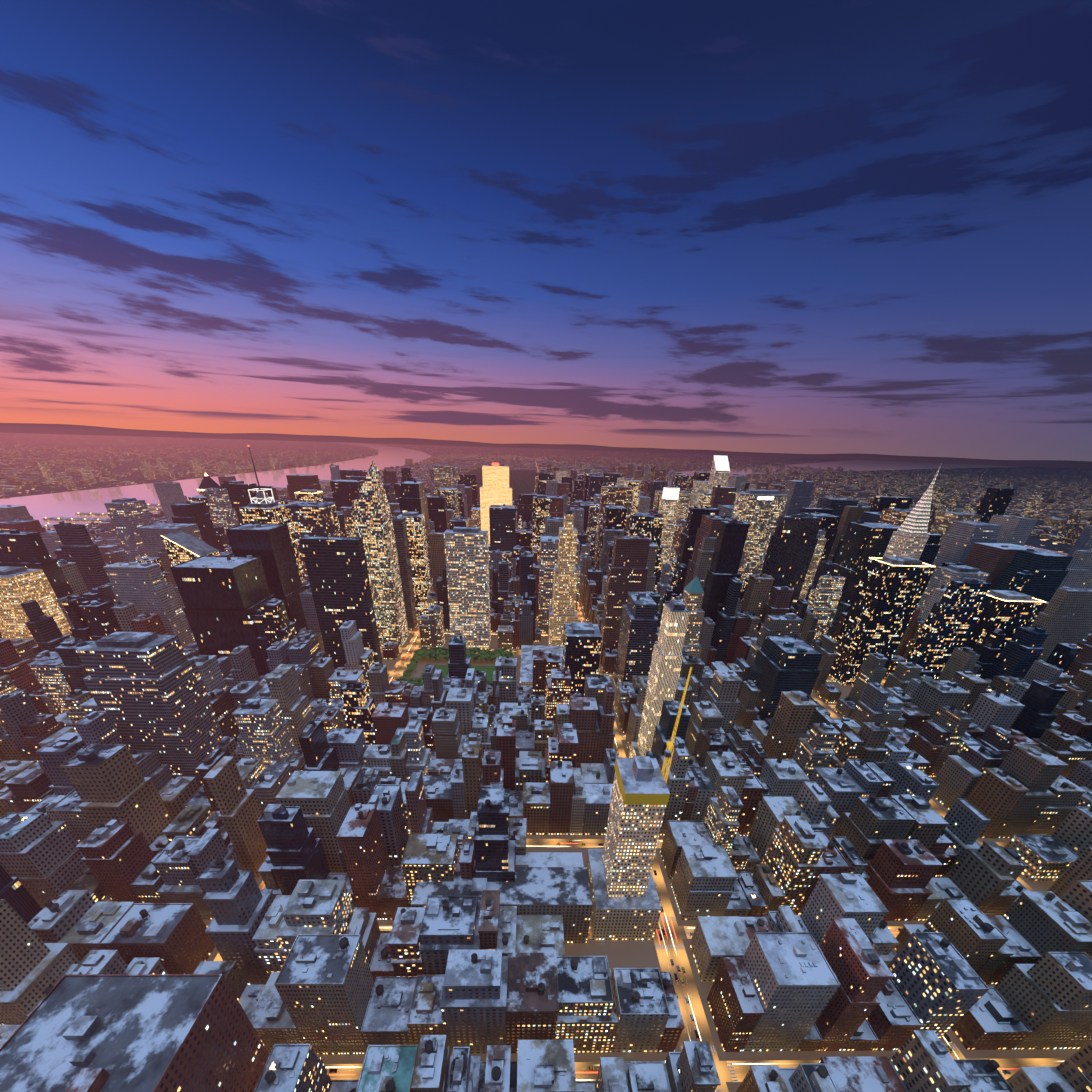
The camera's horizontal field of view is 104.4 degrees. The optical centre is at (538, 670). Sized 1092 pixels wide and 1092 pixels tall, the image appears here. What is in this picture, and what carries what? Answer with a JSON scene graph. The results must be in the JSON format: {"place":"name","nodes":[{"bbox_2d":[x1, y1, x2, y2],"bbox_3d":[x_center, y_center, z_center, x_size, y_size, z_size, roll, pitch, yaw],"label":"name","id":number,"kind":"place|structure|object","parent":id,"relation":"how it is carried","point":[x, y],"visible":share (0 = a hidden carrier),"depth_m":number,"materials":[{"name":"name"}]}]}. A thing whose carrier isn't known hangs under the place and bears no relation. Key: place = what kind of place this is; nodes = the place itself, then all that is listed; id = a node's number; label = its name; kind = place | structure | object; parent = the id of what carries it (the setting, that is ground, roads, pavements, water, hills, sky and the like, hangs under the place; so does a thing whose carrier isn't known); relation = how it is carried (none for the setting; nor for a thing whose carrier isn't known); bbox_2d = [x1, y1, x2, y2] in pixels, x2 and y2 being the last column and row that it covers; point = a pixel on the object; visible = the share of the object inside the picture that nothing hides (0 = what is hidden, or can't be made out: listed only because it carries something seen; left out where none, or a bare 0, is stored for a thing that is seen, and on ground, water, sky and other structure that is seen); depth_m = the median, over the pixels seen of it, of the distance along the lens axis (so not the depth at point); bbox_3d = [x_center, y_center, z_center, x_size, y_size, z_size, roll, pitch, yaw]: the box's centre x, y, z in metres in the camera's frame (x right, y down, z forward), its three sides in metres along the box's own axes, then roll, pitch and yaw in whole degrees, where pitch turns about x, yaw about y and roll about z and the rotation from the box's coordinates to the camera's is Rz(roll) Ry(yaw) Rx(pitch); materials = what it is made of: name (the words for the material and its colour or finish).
{"place":"outdoors","nodes":[
{"label":"outdoors","id":0,"kind":"place"},
{"bbox_2d":[0,442,431,530],"bbox_3d":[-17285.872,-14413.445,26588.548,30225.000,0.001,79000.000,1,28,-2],"label":"river","id":1,"kind":"structure","parent":0,"point":[41,507],"depth_m":2613.11,"materials":[{"name":"pink liquid"}]},
{"bbox_2d":[419,665,494,682],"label":"lawn","id":2,"kind":"structure","parent":0,"point":[489,670],"depth_m":680.69,"materials":[{"name":"green plant"}]},
{"bbox_2d":[410,655,516,678],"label":"bryant park paths","id":3,"kind":"structure","parent":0,"point":[421,664],"depth_m":697.70,"materials":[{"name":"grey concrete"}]},
{"bbox_2d":[396,646,517,685],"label":"trees","id":4,"kind":"object","parent":3,"relation":"on","point":[433,653],"visible":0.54,"depth_m":696.48,"materials":[{"name":"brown plant"}]},
{"bbox_2d":[0,462,1079,1091],"bbox_3d":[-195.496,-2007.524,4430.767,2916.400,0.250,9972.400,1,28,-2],"label":"sidewalks","id":5,"kind":"structure","parent":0,"point":[630,952],"depth_m":301.58,"materials":[{"name":"orange concrete"}]},
{"bbox_2d":[0,445,1045,942],"bbox_3d":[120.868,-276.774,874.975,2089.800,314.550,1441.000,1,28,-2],"label":"skyscrapers","id":6,"kind":"structure","parent":5,"relation":"on","point":[148,691],"depth_m":586.57,"materials":[{"name":"grey concrete"}]},
{"bbox_2d":[0,458,1091,1091],"bbox_3d":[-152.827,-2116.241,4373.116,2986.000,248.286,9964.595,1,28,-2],"label":"city buildings","id":7,"kind":"structure","parent":5,"relation":"on","point":[334,806],"depth_m":349.83,"materials":[{"name":"grey"}]},
{"bbox_2d":[661,667,691,782],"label":"tower crane","id":8,"kind":"object","parent":5,"relation":"on","point":[670,745],"visible":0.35,"depth_m":263.38,"materials":[{"name":"yellow metal"}]},
{"bbox_2d":[0,433,1091,553],"bbox_3d":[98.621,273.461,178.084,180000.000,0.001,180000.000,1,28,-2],"label":"ground","id":9,"kind":"structure","parent":0,"point":[81,442],"depth_m":10076.30,"materials":[{"name":"grey"}]},
{"bbox_2d":[426,469,536,503],"bbox_3d":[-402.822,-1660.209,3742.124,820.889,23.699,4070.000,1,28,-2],"label":"central park trees","id":10,"kind":"object","parent":9,"relation":"on","point":[521,482],"visible":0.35,"depth_m":3829.75,"materials":[{"name":"plant"}]},
{"bbox_2d":[0,445,1091,544],"bbox_3d":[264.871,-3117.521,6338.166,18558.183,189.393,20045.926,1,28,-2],"label":"distant city buildings","id":11,"kind":"structure","parent":9,"relation":"on","point":[1072,527],"depth_m":4605.68,"materials":[{"name":"brown"}]},
{"bbox_2d":[930,507,1050,528],"bbox_3d":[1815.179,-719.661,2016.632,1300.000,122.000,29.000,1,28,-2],"label":"queensboro bridge","id":12,"kind":"structure","parent":9,"relation":"on","point":[933,513],"depth_m":2002.17,"materials":[{"name":"grey metal"}]},
{"bbox_2d":[0,423,1091,468],"bbox_3d":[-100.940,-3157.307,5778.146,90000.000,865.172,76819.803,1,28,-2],"label":"distant hills","id":13,"kind":"structure","parent":0,"point":[35,428],"depth_m":33069.65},
{"bbox_2d":[0,0,1091,460],"label":"sky","id":14,"kind":"structure","parent":0,"point":[762,226],"materials":[{"name":"blue"}]},
{"bbox_2d":[206,454,1066,1091],"bbox_3d":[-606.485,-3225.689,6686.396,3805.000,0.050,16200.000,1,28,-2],"label":"roads","id":15,"kind":"structure","parent":0,"point":[676,934],"depth_m":295.48,"materials":[{"name":"grey asphalt"}]},
{"bbox_2d":[329,635,1011,1091],"bbox_3d":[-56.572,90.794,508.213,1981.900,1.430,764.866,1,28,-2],"label":"cars","id":16,"kind":"object","parent":15,"relation":"on","point":[665,935],"visible":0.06,"depth_m":293.03,"materials":[{"name":"orange"}]},
{"bbox_2d":[613,702,957,1080],"bbox_3d":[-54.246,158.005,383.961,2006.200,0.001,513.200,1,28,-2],"label":"crosswalk paint","id":17,"kind":"object","parent":15,"relation":"on","point":[683,948],"visible":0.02,"depth_m":309.71,"materials":[{"name":"white paint"}]},
{"bbox_2d":[679,460,1067,554],"bbox_3d":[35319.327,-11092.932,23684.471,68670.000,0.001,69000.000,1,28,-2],"label":"river","id":18,"kind":"structure","parent":0,"point":[860,465],"depth_m":15158.45,"materials":[{"name":"purple liquid"}]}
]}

